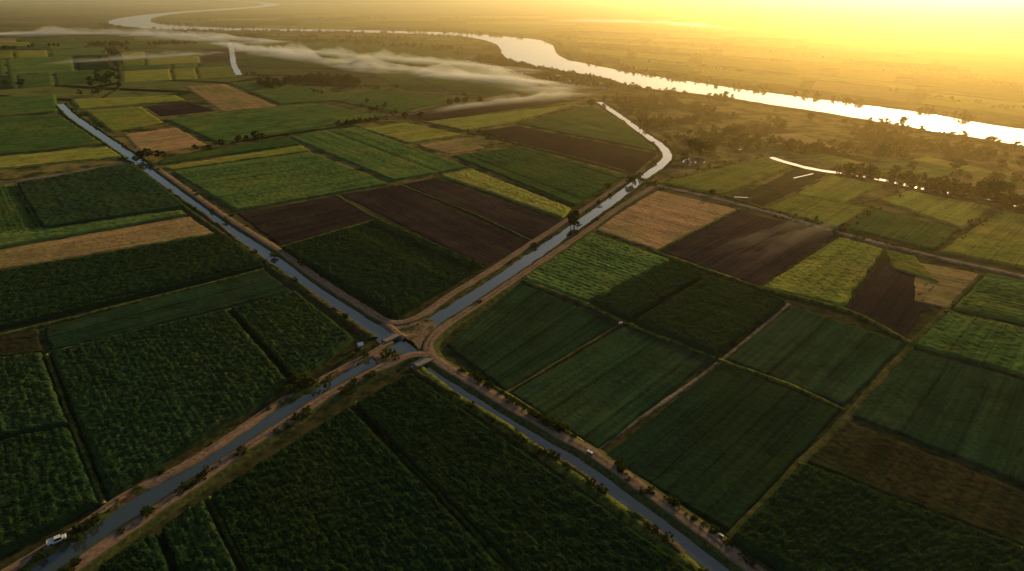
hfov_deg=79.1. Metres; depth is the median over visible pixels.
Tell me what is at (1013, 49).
fallow field
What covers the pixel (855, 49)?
stubble field
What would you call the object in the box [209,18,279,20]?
yellow green field
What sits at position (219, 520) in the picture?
grass verge
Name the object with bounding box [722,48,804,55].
green crop field
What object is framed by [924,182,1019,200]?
fallow field
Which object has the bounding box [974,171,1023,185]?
green crop field
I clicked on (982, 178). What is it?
yellow green field
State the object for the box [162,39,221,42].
green crop field
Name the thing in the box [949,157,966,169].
broadleaf tree
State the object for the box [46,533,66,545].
pickup truck
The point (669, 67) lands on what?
green crop field
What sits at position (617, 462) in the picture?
bush
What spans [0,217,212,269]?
stubble field
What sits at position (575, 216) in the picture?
broadleaf tree
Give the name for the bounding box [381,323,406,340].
dirt road
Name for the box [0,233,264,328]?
sugarcane field
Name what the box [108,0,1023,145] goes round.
river water
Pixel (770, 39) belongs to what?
sugarcane field
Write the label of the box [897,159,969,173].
green crop field
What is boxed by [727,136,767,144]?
green crop field
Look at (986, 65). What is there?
green crop field
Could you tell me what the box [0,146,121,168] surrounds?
yellow green field
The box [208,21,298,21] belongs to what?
fallow field
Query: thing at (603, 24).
sugarcane field
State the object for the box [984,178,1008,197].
broadleaf tree
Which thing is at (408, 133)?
yellow green field
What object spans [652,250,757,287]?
grass verge
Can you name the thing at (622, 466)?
bush
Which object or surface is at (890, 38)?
green crop field
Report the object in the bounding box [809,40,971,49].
yellow green field
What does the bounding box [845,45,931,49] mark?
yellow green field
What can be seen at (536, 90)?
green crop field
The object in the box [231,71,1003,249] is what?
hedgerow
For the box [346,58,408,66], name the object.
green crop field
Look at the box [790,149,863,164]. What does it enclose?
yellow green field
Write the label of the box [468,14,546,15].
fallow field
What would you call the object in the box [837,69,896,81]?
yellow green field
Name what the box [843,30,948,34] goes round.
sugarcane field
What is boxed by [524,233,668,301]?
green crop field
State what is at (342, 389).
bush
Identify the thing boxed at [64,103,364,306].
canal bank
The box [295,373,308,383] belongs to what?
bush
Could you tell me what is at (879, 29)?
green crop field
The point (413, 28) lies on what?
fallow field
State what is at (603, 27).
yellow green field
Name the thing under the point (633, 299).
sugarcane field
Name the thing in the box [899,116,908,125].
tall tree
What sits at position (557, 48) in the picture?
river bank
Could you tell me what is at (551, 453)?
bush
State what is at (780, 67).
yellow green field
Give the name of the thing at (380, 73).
green crop field
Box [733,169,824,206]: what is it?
fallow field
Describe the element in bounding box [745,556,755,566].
bush
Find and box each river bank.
[462,36,1023,149]
[470,33,1023,128]
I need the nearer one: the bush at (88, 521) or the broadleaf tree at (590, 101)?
the bush at (88, 521)
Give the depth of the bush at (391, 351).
221.52 m
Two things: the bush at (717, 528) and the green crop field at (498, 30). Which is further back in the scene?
the green crop field at (498, 30)
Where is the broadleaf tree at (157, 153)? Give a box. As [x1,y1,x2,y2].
[153,150,160,158]
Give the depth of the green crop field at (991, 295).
259.65 m
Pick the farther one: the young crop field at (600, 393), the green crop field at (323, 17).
the green crop field at (323, 17)
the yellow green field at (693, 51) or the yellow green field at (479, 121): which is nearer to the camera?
the yellow green field at (479, 121)
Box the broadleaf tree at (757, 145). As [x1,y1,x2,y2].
[755,142,760,148]
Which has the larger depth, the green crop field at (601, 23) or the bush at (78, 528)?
the green crop field at (601, 23)
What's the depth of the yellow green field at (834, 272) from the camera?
283.06 m
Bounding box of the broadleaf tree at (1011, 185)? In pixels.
[1001,182,1016,193]
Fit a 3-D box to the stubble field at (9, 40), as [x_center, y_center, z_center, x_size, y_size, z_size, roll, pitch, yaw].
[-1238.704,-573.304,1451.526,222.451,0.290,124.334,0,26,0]
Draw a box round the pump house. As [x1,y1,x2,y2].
[357,342,363,349]
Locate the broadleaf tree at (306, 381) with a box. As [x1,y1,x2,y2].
[301,378,309,385]
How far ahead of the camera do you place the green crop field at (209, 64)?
1016.18 m
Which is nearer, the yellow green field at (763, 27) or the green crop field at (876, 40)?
the green crop field at (876, 40)
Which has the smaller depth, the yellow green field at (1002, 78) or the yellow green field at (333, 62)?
the yellow green field at (1002, 78)
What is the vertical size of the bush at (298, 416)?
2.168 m
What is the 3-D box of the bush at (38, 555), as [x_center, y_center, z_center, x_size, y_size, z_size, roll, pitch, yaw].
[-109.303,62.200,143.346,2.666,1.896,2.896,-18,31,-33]
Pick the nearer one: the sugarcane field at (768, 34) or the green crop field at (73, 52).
the green crop field at (73, 52)
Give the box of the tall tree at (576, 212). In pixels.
[571,210,579,225]
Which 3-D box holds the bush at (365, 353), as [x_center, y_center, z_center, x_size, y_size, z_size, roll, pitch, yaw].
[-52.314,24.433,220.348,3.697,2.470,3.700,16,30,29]
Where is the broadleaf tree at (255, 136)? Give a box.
[251,131,258,139]
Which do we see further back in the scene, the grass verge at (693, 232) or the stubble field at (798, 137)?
the stubble field at (798, 137)
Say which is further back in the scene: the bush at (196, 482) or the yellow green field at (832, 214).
the yellow green field at (832, 214)
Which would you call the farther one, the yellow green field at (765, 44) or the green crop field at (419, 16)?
the green crop field at (419, 16)
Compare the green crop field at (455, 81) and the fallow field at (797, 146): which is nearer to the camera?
the fallow field at (797, 146)
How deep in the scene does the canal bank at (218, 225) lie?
351.83 m
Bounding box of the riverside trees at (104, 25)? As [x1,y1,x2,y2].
[89,18,477,40]
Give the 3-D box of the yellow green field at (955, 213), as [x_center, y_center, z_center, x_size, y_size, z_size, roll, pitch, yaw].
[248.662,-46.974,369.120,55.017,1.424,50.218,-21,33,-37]
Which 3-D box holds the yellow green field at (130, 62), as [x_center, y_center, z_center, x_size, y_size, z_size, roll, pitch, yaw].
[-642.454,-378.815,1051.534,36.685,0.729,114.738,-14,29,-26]
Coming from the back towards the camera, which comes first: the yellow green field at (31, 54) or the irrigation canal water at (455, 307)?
the yellow green field at (31, 54)
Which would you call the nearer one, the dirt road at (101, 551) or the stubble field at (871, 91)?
the dirt road at (101, 551)
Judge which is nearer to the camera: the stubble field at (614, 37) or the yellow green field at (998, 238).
the yellow green field at (998, 238)
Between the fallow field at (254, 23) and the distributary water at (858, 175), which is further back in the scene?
the fallow field at (254, 23)
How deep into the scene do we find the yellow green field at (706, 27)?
1875.58 m
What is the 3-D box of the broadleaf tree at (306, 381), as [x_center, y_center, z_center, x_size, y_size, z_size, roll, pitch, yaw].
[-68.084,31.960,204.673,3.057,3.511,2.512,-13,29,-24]
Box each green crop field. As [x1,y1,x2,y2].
[0,45,43,49]
[0,59,4,75]
[0,94,58,116]
[0,114,101,155]
[0,186,35,232]
[0,210,186,247]
[6,56,74,74]
[17,73,54,88]
[21,38,74,41]
[33,41,83,44]
[48,45,82,48]
[50,48,107,56]
[54,69,114,84]
[78,37,131,40]
[86,44,154,47]
[87,40,157,43]
[121,64,170,70]
[147,49,202,57]
[158,138,299,164]
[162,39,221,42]
[165,103,388,143]
[172,63,196,67]
[173,151,387,210]
[199,61,231,66]
[229,80,359,104]
[230,124,352,143]
[242,40,297,44]
[244,45,292,51]
[246,52,312,58]
[247,58,322,68]
[277,16,362,17]
[289,127,467,180]
[293,45,365,51]
[299,23,378,26]
[299,41,350,45]
[301,21,374,22]
[314,52,347,57]
[318,89,454,113]
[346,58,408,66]
[347,52,417,57]
[350,42,381,45]
[363,46,396,51]
[368,70,433,77]
[370,16,469,17]
[379,23,436,26]
[381,77,425,84]
[383,42,452,45]
[394,46,461,51]
[394,84,444,91]
[404,58,480,65]
[415,52,468,57]
[417,77,489,85]
[428,71,490,78]
[437,85,519,93]
[438,23,541,28]
[452,146,624,205]
[468,28,540,33]
[480,79,542,86]
[483,72,524,78]
[511,87,558,94]
[518,106,656,151]
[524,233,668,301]
[574,28,616,29]
[575,22,625,23]
[575,33,633,36]
[576,37,638,42]
[583,53,624,58]
[624,29,714,32]
[624,59,693,73]
[649,41,693,45]
[693,129,732,136]
[707,44,783,50]
[721,56,800,64]
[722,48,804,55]
[726,40,833,45]
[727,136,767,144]
[730,30,812,34]
[749,144,793,153]
[823,36,954,41]
[826,28,932,31]
[834,38,910,42]
[847,208,956,250]
[853,165,925,181]
[855,144,921,157]
[866,161,954,178]
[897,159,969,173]
[911,75,1023,94]
[913,55,1023,63]
[915,312,1023,376]
[934,87,1023,100]
[940,60,1023,69]
[941,35,1023,38]
[944,31,1023,33]
[945,49,1023,54]
[953,273,1023,324]
[970,41,1023,43]
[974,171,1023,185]
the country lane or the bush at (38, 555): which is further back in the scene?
the country lane
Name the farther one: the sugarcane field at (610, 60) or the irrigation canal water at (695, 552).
the sugarcane field at (610, 60)
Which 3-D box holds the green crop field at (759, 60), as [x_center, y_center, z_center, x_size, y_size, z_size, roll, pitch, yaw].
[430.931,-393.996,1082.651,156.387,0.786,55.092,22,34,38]
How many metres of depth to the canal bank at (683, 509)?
156.15 m
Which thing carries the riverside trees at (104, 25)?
on the ground at (50, 18)
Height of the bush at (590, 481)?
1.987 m
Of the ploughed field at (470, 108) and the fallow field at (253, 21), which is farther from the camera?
the fallow field at (253, 21)
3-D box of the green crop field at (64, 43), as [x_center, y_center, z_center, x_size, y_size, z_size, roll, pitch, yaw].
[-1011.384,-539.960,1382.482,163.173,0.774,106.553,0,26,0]
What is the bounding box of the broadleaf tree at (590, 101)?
[587,99,595,104]
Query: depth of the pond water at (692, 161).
461.20 m
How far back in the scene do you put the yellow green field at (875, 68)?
957.51 m
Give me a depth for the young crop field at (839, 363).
222.05 m
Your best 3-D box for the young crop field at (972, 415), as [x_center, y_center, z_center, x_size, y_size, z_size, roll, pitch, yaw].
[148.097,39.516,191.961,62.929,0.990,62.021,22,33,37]
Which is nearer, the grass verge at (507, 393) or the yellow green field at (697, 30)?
the grass verge at (507, 393)
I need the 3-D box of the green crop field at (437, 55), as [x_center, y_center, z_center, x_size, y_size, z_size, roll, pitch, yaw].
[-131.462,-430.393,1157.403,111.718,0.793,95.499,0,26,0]
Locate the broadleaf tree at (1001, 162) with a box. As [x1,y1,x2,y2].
[996,159,1007,170]
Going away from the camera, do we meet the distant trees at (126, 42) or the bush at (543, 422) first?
the bush at (543, 422)
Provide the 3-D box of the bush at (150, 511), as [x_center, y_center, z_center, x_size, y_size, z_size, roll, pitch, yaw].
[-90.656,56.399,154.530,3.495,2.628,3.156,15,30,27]
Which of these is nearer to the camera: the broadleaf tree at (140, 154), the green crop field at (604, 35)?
the broadleaf tree at (140, 154)
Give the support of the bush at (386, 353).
on the dirt ground at (377, 356)
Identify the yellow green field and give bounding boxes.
[0,42,29,45]
[0,51,13,58]
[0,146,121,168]
[15,50,47,57]
[71,95,185,108]
[85,107,161,131]
[120,51,145,58]
[121,59,144,65]
[122,69,171,82]
[134,36,220,40]
[147,56,200,64]
[156,43,222,46]
[164,145,309,170]
[172,68,196,79]
[197,66,236,78]
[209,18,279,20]
[256,25,354,29]
[293,15,356,16]
[321,58,349,66]
[356,18,437,20]
[362,123,463,143]
[427,104,573,130]
[441,169,570,217]
[466,21,543,23]
[475,16,545,17]
[576,26,629,28]
[577,40,640,45]
[581,48,626,55]
[635,52,689,61]
[635,58,695,65]
[640,24,699,25]
[643,31,707,34]
[644,28,717,31]
[645,25,742,28]
[650,44,708,49]
[663,156,791,195]
[667,27,756,30]
[669,34,724,38]
[675,49,708,53]
[700,68,802,86]
[701,58,820,73]
[710,25,815,28]
[718,34,818,39]
[722,51,843,62]
[733,42,794,47]
[763,237,881,306]
[765,195,867,228]
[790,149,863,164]
[797,49,895,56]
[797,74,915,88]
[797,175,879,203]
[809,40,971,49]
[813,62,959,76]
[817,53,930,63]
[822,145,908,161]
[826,33,945,38]
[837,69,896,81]
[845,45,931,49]
[881,191,990,228]
[885,250,938,282]
[914,157,985,172]
[922,93,1023,115]
[924,41,1023,46]
[940,212,1023,268]
[962,174,1023,188]
[964,37,1023,41]
[970,67,1023,76]
[977,74,1023,82]
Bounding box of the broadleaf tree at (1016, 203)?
[1009,198,1023,209]
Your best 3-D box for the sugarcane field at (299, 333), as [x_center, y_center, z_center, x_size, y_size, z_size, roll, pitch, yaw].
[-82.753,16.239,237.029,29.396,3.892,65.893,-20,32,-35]
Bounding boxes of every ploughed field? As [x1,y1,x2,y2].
[146,102,214,116]
[201,55,229,61]
[203,48,228,55]
[237,196,373,245]
[341,185,527,266]
[401,100,578,120]
[404,178,559,238]
[474,126,656,173]
[661,211,833,285]
[847,261,933,339]
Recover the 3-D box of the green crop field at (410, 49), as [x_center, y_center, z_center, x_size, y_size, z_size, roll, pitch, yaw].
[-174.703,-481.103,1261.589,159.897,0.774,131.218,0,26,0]
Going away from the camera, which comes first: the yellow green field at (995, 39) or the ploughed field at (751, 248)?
the ploughed field at (751, 248)
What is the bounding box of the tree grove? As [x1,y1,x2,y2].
[256,72,361,87]
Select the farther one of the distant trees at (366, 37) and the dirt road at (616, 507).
the distant trees at (366, 37)
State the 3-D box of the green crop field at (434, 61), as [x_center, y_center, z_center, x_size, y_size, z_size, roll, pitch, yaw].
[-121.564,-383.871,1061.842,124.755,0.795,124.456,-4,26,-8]
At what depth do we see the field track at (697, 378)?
208.88 m
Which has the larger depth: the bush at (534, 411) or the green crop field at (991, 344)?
the green crop field at (991, 344)
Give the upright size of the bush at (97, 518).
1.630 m
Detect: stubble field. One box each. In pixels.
[0,38,16,41]
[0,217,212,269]
[124,128,205,154]
[185,84,275,110]
[418,138,483,153]
[575,29,633,32]
[578,35,639,39]
[597,191,735,249]
[651,38,720,43]
[751,136,782,143]
[758,28,825,31]
[768,133,825,143]
[808,45,897,52]
[811,80,909,100]
[828,32,923,35]
[914,263,977,307]
[943,176,1023,194]
[970,33,1023,36]
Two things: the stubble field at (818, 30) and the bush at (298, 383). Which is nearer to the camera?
the bush at (298, 383)
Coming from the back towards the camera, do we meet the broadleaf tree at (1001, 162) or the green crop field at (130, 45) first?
the green crop field at (130, 45)
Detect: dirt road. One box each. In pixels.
[0,341,394,570]
[55,351,430,570]
[151,166,646,325]
[182,203,377,340]
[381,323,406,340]
[413,366,699,570]
[418,186,772,570]
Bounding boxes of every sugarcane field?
[0,75,15,89]
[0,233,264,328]
[0,352,69,441]
[0,426,101,556]
[17,163,185,228]
[50,310,290,500]
[75,54,110,70]
[96,533,172,570]
[161,500,238,570]
[198,24,256,27]
[212,407,503,570]
[215,15,291,16]
[231,291,352,381]
[282,218,482,318]
[356,373,691,570]
[360,14,466,15]
[377,21,463,23]
[576,23,631,25]
[576,25,654,27]
[576,30,656,35]
[582,54,619,63]
[590,260,703,321]
[634,275,785,355]
[644,36,713,39]
[722,32,812,36]
[731,463,1023,570]
[737,37,799,42]
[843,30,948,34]
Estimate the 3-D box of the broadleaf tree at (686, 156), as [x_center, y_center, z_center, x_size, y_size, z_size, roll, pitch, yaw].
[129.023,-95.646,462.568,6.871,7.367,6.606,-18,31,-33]
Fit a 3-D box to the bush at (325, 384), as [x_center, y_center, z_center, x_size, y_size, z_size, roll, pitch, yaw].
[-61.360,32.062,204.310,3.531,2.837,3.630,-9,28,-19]
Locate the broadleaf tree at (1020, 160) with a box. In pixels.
[1014,156,1023,167]
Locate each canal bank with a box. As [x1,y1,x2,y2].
[21,356,370,570]
[55,104,362,330]
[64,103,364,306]
[414,370,704,570]
[418,102,662,320]
[450,102,675,317]
[492,390,759,570]
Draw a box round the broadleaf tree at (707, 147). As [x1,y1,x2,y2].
[703,141,711,152]
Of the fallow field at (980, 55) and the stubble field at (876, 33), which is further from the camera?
the stubble field at (876, 33)
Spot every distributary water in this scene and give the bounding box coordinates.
[228,42,242,74]
[768,157,1023,208]
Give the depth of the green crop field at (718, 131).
556.02 m
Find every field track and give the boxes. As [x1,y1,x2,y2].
[0,161,133,182]
[103,40,122,96]
[153,91,520,163]
[242,73,658,188]
[335,195,484,267]
[357,127,561,220]
[400,184,530,240]
[506,324,620,392]
[599,303,790,448]
[724,273,984,537]
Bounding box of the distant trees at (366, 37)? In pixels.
[140,16,517,39]
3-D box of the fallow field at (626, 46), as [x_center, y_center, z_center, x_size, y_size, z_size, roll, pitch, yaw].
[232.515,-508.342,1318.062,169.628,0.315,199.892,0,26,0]
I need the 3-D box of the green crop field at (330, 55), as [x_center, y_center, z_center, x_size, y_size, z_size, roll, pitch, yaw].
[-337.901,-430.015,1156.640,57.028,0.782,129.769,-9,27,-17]
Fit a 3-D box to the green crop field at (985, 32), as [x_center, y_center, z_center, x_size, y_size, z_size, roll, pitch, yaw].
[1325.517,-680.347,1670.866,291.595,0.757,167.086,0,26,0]
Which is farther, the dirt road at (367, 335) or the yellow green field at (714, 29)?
the yellow green field at (714, 29)
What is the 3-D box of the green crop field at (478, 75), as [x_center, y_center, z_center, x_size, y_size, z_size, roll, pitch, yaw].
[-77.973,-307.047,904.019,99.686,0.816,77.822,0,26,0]
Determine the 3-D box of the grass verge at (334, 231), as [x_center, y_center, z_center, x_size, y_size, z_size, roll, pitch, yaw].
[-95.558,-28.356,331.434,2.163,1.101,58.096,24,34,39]
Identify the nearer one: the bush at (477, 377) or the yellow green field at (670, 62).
the bush at (477, 377)
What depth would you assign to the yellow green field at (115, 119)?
608.45 m
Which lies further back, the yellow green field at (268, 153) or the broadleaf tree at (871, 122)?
the broadleaf tree at (871, 122)
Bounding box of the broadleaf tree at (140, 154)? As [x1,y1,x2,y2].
[135,151,144,158]
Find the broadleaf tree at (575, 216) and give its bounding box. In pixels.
[568,214,578,227]
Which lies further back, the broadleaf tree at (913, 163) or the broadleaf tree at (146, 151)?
the broadleaf tree at (146, 151)
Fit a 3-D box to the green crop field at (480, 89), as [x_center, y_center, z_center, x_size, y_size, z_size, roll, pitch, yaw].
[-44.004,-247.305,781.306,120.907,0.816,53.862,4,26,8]
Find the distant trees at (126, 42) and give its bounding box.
[0,38,463,95]
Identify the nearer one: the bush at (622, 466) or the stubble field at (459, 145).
the bush at (622, 466)
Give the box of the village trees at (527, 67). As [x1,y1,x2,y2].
[453,50,618,87]
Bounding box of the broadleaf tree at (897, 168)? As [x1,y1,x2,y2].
[889,165,902,172]
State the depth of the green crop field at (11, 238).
334.46 m
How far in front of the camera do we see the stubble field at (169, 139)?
525.83 m
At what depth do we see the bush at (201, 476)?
165.89 m
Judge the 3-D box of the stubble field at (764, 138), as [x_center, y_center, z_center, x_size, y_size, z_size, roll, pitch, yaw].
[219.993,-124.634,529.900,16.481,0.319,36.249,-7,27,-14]
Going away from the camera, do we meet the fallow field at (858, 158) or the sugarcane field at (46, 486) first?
the sugarcane field at (46, 486)
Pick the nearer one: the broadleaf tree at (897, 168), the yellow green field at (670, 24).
the broadleaf tree at (897, 168)
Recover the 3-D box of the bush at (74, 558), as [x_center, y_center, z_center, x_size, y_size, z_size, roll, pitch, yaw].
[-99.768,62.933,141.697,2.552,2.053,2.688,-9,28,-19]
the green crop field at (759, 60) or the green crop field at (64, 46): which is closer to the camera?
the green crop field at (759, 60)
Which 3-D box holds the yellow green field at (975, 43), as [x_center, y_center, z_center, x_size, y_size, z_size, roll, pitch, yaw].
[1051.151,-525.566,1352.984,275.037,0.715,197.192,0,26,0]
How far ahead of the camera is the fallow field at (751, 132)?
558.21 m
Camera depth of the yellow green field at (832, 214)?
362.56 m
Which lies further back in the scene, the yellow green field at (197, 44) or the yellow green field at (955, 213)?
the yellow green field at (197, 44)
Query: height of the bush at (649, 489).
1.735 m
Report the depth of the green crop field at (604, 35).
1588.15 m
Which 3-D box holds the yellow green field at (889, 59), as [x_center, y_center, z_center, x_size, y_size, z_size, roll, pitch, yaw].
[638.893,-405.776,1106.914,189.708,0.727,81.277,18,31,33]
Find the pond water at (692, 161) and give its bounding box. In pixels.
[683,158,705,165]
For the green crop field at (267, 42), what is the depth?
1375.00 m
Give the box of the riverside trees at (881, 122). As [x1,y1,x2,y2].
[458,30,1022,150]
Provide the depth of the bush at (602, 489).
161.69 m
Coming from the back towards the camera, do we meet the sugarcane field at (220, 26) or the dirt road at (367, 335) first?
the sugarcane field at (220, 26)
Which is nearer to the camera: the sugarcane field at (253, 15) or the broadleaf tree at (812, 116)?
the broadleaf tree at (812, 116)
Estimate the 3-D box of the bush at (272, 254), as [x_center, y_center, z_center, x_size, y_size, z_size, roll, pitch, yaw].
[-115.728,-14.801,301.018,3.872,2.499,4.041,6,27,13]
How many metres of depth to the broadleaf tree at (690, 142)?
480.91 m
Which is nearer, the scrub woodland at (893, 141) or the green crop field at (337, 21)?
the scrub woodland at (893, 141)
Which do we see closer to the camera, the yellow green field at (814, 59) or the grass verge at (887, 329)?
the grass verge at (887, 329)
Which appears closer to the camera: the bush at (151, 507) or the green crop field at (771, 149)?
the bush at (151, 507)
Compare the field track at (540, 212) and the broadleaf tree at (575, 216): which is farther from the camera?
the field track at (540, 212)
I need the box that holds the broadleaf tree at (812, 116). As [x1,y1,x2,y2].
[806,113,815,118]
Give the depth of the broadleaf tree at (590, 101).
664.07 m
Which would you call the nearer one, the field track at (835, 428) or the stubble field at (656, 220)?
the field track at (835, 428)
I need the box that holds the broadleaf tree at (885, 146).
[874,144,890,153]
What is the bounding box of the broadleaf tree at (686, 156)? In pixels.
[681,152,688,159]
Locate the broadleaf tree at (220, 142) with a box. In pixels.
[217,139,225,144]
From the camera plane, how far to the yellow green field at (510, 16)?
2493.12 m
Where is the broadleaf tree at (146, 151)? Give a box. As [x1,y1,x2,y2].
[142,148,152,158]
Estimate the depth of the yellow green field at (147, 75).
894.97 m
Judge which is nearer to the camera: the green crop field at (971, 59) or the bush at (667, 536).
the bush at (667, 536)
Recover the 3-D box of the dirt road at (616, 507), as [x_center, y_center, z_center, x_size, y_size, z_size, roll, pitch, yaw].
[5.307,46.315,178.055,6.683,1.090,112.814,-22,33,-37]
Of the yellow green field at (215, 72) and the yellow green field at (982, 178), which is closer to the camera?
the yellow green field at (982, 178)
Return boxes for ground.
[0,0,1023,570]
[373,348,402,363]
[395,318,436,350]
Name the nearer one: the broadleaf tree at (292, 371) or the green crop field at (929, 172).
the broadleaf tree at (292, 371)
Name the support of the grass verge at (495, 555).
on the ground at (50, 18)
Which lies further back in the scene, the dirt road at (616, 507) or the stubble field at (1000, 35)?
the stubble field at (1000, 35)
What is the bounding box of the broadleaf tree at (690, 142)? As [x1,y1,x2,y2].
[686,138,700,153]
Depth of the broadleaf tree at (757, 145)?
490.92 m
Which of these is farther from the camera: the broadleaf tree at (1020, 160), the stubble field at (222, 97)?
the stubble field at (222, 97)
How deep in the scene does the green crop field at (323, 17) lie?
2419.51 m
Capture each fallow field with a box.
[0,326,44,356]
[205,22,298,25]
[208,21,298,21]
[215,17,270,17]
[280,18,354,20]
[355,27,464,31]
[439,18,544,21]
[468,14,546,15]
[580,42,663,50]
[581,45,623,50]
[634,49,708,56]
[709,65,782,74]
[717,126,774,135]
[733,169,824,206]
[758,124,796,133]
[780,144,836,154]
[808,422,1023,546]
[815,148,880,162]
[855,60,957,71]
[914,50,1023,59]
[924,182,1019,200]
[988,47,1023,51]
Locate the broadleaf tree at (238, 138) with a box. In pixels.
[234,135,240,140]
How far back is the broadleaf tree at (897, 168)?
430.08 m
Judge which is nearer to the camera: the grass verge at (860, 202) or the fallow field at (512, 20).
the grass verge at (860, 202)
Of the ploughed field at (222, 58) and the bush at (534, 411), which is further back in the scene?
the ploughed field at (222, 58)
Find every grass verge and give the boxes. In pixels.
[0,268,264,335]
[9,233,214,268]
[15,184,40,226]
[44,353,106,505]
[49,291,292,354]
[207,496,247,570]
[281,219,374,246]
[353,401,513,570]
[465,372,595,447]
[522,279,715,359]
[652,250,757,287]
[656,209,739,251]
[718,358,844,411]
[724,194,766,209]
[757,286,912,342]
[850,198,878,204]
[944,310,1022,327]
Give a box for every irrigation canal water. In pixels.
[30,345,406,570]
[57,104,729,570]
[428,102,671,325]
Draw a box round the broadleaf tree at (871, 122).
[864,120,875,126]
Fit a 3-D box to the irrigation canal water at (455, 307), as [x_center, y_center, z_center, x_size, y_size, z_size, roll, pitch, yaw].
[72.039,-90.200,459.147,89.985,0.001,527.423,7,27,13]
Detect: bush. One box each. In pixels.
[32,548,45,560]
[57,564,71,570]
[66,532,85,542]
[70,522,83,534]
[70,556,79,564]
[82,516,96,528]
[91,512,101,522]
[140,506,152,515]
[141,505,154,518]
[178,480,192,489]
[190,479,200,485]
[198,472,207,480]
[202,464,211,474]
[234,445,246,455]
[269,252,277,257]
[290,380,301,388]
[291,412,301,419]
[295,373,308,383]
[301,410,310,417]
[306,375,319,386]
[320,379,330,387]
[338,386,347,393]
[359,350,368,355]
[379,350,388,357]
[388,348,395,354]
[465,401,475,407]
[473,375,483,381]
[515,433,524,439]
[527,409,537,416]
[536,447,545,455]
[537,416,548,423]
[543,416,557,424]
[544,449,552,456]
[548,421,561,428]
[550,450,560,459]
[558,422,568,430]
[586,477,595,484]
[597,483,608,493]
[614,457,626,465]
[616,464,627,472]
[639,486,647,494]
[643,520,651,527]
[646,486,654,494]
[648,524,658,533]
[662,531,673,541]
[669,497,679,506]
[709,524,720,532]
[722,538,733,547]
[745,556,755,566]
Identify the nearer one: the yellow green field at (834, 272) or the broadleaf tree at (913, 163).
the yellow green field at (834, 272)
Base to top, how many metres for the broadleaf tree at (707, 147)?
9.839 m
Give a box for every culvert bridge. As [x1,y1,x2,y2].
[381,332,400,342]
[413,356,432,366]
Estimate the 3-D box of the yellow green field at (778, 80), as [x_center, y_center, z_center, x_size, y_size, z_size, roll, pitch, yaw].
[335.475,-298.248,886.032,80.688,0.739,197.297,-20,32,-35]
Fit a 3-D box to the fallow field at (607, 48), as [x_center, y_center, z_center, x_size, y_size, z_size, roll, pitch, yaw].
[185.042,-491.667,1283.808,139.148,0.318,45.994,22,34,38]
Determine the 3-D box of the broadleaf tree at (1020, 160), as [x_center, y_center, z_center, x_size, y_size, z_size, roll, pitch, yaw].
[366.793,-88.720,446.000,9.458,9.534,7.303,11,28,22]
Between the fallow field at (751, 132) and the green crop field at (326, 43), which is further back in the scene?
the green crop field at (326, 43)
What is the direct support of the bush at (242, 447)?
on the canal bank
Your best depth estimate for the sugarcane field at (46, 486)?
161.15 m
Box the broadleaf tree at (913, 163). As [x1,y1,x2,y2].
[906,161,917,169]
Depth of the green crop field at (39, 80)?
848.60 m
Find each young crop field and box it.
[45,270,290,351]
[446,283,616,390]
[511,327,712,447]
[607,364,839,530]
[728,306,903,406]
[853,349,1023,485]
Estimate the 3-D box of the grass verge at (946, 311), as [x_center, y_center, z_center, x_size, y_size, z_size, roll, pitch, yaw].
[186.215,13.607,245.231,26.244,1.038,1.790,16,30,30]
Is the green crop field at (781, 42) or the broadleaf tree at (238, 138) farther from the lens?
the green crop field at (781, 42)
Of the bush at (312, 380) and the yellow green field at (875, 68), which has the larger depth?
the yellow green field at (875, 68)
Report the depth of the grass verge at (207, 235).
315.00 m
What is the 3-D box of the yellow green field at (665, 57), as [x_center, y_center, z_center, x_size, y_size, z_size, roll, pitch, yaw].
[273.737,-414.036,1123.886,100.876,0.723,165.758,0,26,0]
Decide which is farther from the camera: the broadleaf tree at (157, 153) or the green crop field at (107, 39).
the green crop field at (107, 39)
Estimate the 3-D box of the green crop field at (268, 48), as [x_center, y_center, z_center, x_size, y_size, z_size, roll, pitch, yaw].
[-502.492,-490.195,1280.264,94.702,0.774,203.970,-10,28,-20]
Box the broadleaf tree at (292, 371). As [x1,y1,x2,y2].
[287,369,296,380]
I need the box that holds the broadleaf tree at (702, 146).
[693,141,705,152]
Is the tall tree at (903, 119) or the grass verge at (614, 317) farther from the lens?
the tall tree at (903, 119)
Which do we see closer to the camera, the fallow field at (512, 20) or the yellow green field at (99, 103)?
the yellow green field at (99, 103)
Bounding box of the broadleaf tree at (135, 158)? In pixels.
[131,155,138,160]
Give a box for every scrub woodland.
[611,93,739,128]
[662,114,1023,188]
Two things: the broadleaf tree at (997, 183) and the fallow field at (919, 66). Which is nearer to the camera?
the broadleaf tree at (997, 183)
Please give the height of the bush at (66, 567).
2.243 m
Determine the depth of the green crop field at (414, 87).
788.15 m
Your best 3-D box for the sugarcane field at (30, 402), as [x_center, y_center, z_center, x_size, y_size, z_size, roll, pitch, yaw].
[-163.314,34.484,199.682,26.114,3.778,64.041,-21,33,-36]
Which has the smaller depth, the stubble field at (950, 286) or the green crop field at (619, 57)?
the stubble field at (950, 286)
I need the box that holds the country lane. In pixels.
[653,184,1023,278]
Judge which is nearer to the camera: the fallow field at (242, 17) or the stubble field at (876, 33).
the stubble field at (876, 33)
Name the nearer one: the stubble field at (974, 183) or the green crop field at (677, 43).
the stubble field at (974, 183)
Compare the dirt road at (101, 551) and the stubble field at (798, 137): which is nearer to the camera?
the dirt road at (101, 551)
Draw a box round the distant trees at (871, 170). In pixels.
[564,24,1023,204]
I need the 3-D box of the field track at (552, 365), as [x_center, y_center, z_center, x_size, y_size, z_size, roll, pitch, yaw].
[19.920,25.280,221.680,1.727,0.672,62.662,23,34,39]
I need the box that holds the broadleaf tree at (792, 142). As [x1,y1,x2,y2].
[788,138,795,145]
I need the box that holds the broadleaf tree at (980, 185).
[975,180,989,192]

